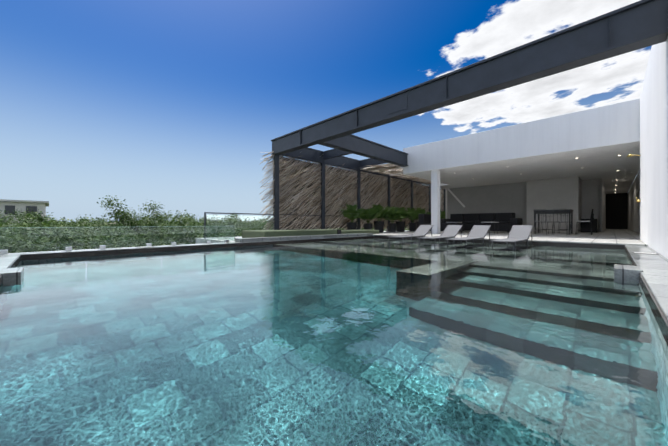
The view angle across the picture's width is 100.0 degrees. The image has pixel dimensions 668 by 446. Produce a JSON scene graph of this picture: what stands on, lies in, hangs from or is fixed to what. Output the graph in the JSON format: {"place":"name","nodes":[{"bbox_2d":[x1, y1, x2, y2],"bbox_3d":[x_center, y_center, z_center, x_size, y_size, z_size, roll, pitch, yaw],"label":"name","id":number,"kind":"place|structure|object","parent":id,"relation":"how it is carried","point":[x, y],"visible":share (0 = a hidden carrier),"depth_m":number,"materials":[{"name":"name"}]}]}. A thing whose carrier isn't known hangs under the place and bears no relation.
{"place":"outdoors","nodes":[
{"label":"outdoors","id":0,"kind":"place"},
{"bbox_2d":[0,0,651,222],"label":"sky","id":1,"kind":"structure","parent":0,"point":[178,105],"materials":[{"name":"blue"}]},
{"bbox_2d":[360,163,430,183],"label":"thatch roof","id":2,"kind":"structure","parent":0,"point":[391,170],"depth_m":15.46,"materials":[{"name":"beige wicker"}]},
{"bbox_2d":[446,222,498,222],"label":"side table tops","id":3,"kind":"object","parent":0,"point":[481,222],"visible":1,"depth_m":13.31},
{"bbox_2d":[447,182,526,224],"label":"wall","id":4,"kind":"structure","parent":0,"point":[505,198],"depth_m":17.50,"materials":[{"name":"grey paint"}]},
{"bbox_2d":[527,170,639,233],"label":"pavilion interior walls","id":5,"kind":"structure","parent":0,"point":[579,197],"depth_m":15.08,"materials":[{"name":"grey paint"}]},
{"label":"ground","id":6,"kind":"structure","parent":0,"visible":0},
{"bbox_2d":[0,218,27,227],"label":"tree","id":7,"kind":"object","parent":6,"relation":"on","point":[2,223],"visible":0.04,"depth_m":23.12,"materials":[{"name":"green plant"}]},
{"bbox_2d":[0,209,39,225],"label":"tree","id":8,"kind":"object","parent":6,"relation":"on","point":[1,214],"depth_m":42.69,"materials":[{"name":"green plant"}]},
{"bbox_2d":[0,199,49,222],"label":"building","id":9,"kind":"structure","parent":6,"relation":"on","point":[20,205],"depth_m":46.68,"materials":[{"name":"beige paint"}]},
{"bbox_2d":[5,205,36,214],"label":"building windows","id":10,"kind":"structure","parent":9,"relation":"attached to","point":[9,208],"depth_m":46.20,"materials":[{"name":"grey glass"}]},
{"bbox_2d":[0,217,71,250],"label":"tree","id":11,"kind":"object","parent":6,"relation":"on","point":[37,223],"depth_m":24.54,"materials":[{"name":"green plant"}]},
{"bbox_2d":[5,220,86,252],"bbox_3d":[-19.627,5.799,16.560,7.643,12.131,8.843,0,0,-40],"label":"tree","id":12,"kind":"object","parent":6,"relation":"on","point":[38,250],"depth_m":16.78,"materials":[{"name":"green plant"}]},
{"bbox_2d":[4,208,89,226],"bbox_3d":[-41.685,4.843,43.293,12.452,14.059,11.181,0,0,-14],"label":"tree","id":13,"kind":"object","parent":6,"relation":"on","point":[18,215],"visible":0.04,"depth_m":39.89,"materials":[{"name":"green plant"}]},
{"bbox_2d":[0,212,121,251],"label":"tree","id":14,"kind":"object","parent":6,"relation":"on","point":[1,220],"visible":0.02,"depth_m":18.56,"materials":[{"name":"green plant"}]},
{"bbox_2d":[38,217,103,226],"bbox_3d":[-35.754,5.550,37.776,9.366,12.657,7.917,0,0,0],"label":"tree","id":15,"kind":"object","parent":6,"relation":"on","point":[62,222],"visible":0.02,"depth_m":37.57,"materials":[{"name":"green plant"}]},
{"bbox_2d":[23,211,131,226],"bbox_3d":[-29.212,5.187,32.630,13.192,13.321,7.601,0,0,-9],"label":"tree","id":16,"kind":"object","parent":6,"relation":"on","point":[46,217],"depth_m":29.81,"materials":[{"name":"green plant"}]},
{"bbox_2d":[38,217,131,249],"bbox_3d":[-22.959,5.595,26.861,9.143,12.543,7.903,0,0,0],"label":"tree","id":17,"kind":"object","parent":6,"relation":"on","point":[83,224],"depth_m":26.21,"materials":[{"name":"green plant"}]},
{"bbox_2d":[80,195,168,226],"bbox_3d":[-30.254,4.016,40.378,9.853,15.751,11.656,0,0,33],"label":"tree","id":18,"kind":"object","parent":6,"relation":"on","point":[119,213],"visible":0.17,"depth_m":39.00,"materials":[{"name":"green plant"}]},
{"bbox_2d":[115,211,171,226],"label":"tree","id":19,"kind":"object","parent":6,"relation":"on","point":[169,217],"depth_m":45.24,"materials":[{"name":"green plant"}]},
{"bbox_2d":[134,217,191,246],"bbox_3d":[-17.066,5.529,31.783,12.513,12.634,7.209,0,0,-4],"label":"tree","id":20,"kind":"object","parent":6,"relation":"on","point":[148,223],"visible":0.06,"depth_m":29.06,"materials":[{"name":"green plant"}]},
{"bbox_2d":[135,212,199,226],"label":"tree","id":21,"kind":"object","parent":6,"relation":"on","point":[148,216],"visible":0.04,"depth_m":40.09,"materials":[{"name":"green plant"}]},
{"bbox_2d":[160,213,194,229],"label":"tree","id":22,"kind":"object","parent":6,"relation":"on","point":[183,218],"visible":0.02,"depth_m":49.61,"materials":[{"name":"green plant"}]},
{"bbox_2d":[132,210,238,246],"bbox_3d":[-12.026,5.372,24.568,9.632,13.016,8.142,0,0,-34],"label":"tree","id":23,"kind":"object","parent":6,"relation":"on","point":[172,223],"visible":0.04,"depth_m":22.74,"materials":[{"name":"green plant"}]},
{"bbox_2d":[161,214,214,225],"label":"tree","id":24,"kind":"object","parent":6,"relation":"on","point":[195,220],"depth_m":35.87,"materials":[{"name":"green plant"}]},
{"bbox_3d":[10.163,6.974,13.260,16.400,9.700,34.950,0,0,45],"label":"building body","id":25,"kind":"object","parent":6,"relation":"on","visible":0},
{"bbox_2d":[0,253,20,274],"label":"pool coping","id":26,"kind":"object","parent":25,"relation":"on","point":[7,260],"visible":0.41,"depth_m":4.03,"materials":[{"name":"stone"}]},
{"bbox_2d":[0,215,273,251],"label":"glass balustrade","id":27,"kind":"object","parent":26,"relation":"on","point":[219,228],"visible":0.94,"depth_m":5.96,"materials":[{"name":"clear glass"}]},
{"bbox_2d":[18,215,252,227],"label":"glass top edges","id":28,"kind":"structure","parent":27,"relation":"attached to","point":[150,226],"depth_m":5.24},
{"bbox_2d":[0,233,667,319],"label":"pool coping","id":29,"kind":"object","parent":25,"relation":"on","point":[652,269],"visible":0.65,"depth_m":3.46,"materials":[{"name":"stone"}]},
{"bbox_2d":[0,240,228,253],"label":"glass clamps","id":30,"kind":"object","parent":29,"relation":"on","point":[101,247],"visible":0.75,"depth_m":5.66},
{"bbox_2d":[137,246,658,254],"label":"skimmer lid frames","id":31,"kind":"structure","parent":29,"relation":"on","point":[633,252],"depth_m":4.93,"materials":[{"name":"grey metal"}]},
{"bbox_2d":[195,229,647,245],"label":"deck floor","id":32,"kind":"structure","parent":25,"relation":"on","point":[626,237],"depth_m":10.06,"materials":[{"name":"stone"}]},
{"bbox_2d":[204,212,273,225],"bbox_3d":[-3.315,0.084,10.270,0.040,0.880,2.770,0,0,45],"label":"railing","id":33,"kind":"object","parent":32,"relation":"on","point":[228,213],"visible":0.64,"depth_m":9.70,"materials":[{"name":"metal"}]},
{"bbox_2d":[242,229,378,237],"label":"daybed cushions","id":34,"kind":"object","parent":32,"relation":"on","point":[268,233],"visible":0.67,"depth_m":9.52,"materials":[{"name":"grey fabric"}]},
{"bbox_2d":[260,151,443,230],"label":"thatch wall","id":35,"kind":"structure","parent":32,"relation":"on","point":[307,193],"depth_m":13.31,"materials":[{"name":"brown wicker"}]},
{"bbox_2d":[347,221,417,232],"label":"planters","id":36,"kind":"object","parent":32,"relation":"on","point":[398,226],"visible":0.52,"depth_m":15.33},
{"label":"planter soil","id":37,"kind":"structure","parent":36,"relation":"on","visible":0},
{"bbox_2d":[340,204,444,222],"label":"palm fronds","id":38,"kind":"object","parent":37,"relation":"on","point":[351,212],"visible":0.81,"depth_m":15.28,"materials":[{"name":"green plant"}]},
{"bbox_2d":[388,225,532,250],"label":"lounge chair frames","id":39,"kind":"structure","parent":32,"relation":"on","point":[450,237],"depth_m":7.85,"materials":[{"name":"white metal"}]},
{"bbox_2d":[394,225,531,240],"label":"lounger slings","id":40,"kind":"object","parent":39,"relation":"attached to","point":[520,232],"visible":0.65,"depth_m":8.26,"materials":[{"name":"grey fabric"}]},
{"bbox_2d":[271,0,667,231],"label":"steel pergola","id":41,"kind":"object","parent":32,"relation":"on","point":[640,24],"visible":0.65,"depth_m":6.05,"materials":[{"name":"black metal"}]},
{"bbox_2d":[418,213,522,232],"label":"lounge sofas","id":42,"kind":"object","parent":32,"relation":"on","point":[506,221],"visible":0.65,"depth_m":14.27,"materials":[{"name":"black fabric"}]},
{"bbox_2d":[403,37,667,258],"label":"white pavilion","id":43,"kind":"structure","parent":32,"relation":"on","point":[596,142],"depth_m":9.75,"materials":[{"name":"white paint"}]},
{"bbox_2d":[445,188,464,218],"bbox_3d":[8.216,-0.952,19.011,1.298,2.872,0.080,0,0,45],"label":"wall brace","id":44,"kind":"object","parent":43,"relation":"attached to","point":[457,199],"depth_m":19.39,"materials":[{"name":"white paint"}]},
{"bbox_2d":[606,193,627,228],"bbox_3d":[22.773,-0.946,22.621,1.240,2.860,0.100,0,0,45],"label":"corridor door","id":45,"kind":"structure","parent":43,"relation":"attached to","point":[616,210],"depth_m":22.54,"materials":[{"name":"black wood"}]},
{"bbox_2d":[627,154,640,201],"bbox_3d":[8.615,-1.294,8.072,0.283,1.403,0.160,0,0,45],"label":"wall lamp","id":46,"kind":"object","parent":43,"relation":"attached to","point":[630,155],"visible":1,"depth_m":8.04,"materials":[{"name":"gold metal"}]},
{"bbox_2d":[533,209,593,234],"bbox_3d":[10.064,-0.050,12.338,1.957,1.070,2.317,0,0,45],"label":"bar table and stools","id":47,"kind":"object","parent":32,"relation":"on","point":[557,212],"visible":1,"depth_m":12.17,"materials":[{"name":"black metal"}]},
{"bbox_2d":[535,221,589,221],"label":"stool seat pads","id":48,"kind":"object","parent":47,"relation":"attached to","point":[561,221],"visible":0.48,"depth_m":11.67,"materials":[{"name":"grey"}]},
{"bbox_2d":[581,214,596,232],"bbox_3d":[13.279,-0.001,14.607,0.630,0.970,0.550,0,0,45],"label":"armchair","id":49,"kind":"object","parent":32,"relation":"on","point":[585,225],"visible":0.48,"depth_m":14.42,"materials":[{"name":"black fabric"}]},
{"bbox_3d":[0.770,1.389,5.604,7.270,1.470,9.810,0,0,45],"label":"pool","id":50,"kind":"object","parent":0,"visible":0},
{"bbox_2d":[0,238,667,445],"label":"pool water","id":51,"kind":"structure","parent":50,"relation":"in","point":[373,342],"depth_m":1.38,"materials":[{"name":"teal liquid"}]},
{"bbox_2d":[0,235,667,342],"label":"waterline band","id":52,"kind":"object","parent":50,"relation":"on","point":[662,320],"visible":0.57,"depth_m":6.25,"materials":[{"name":"tile"}]}
]}

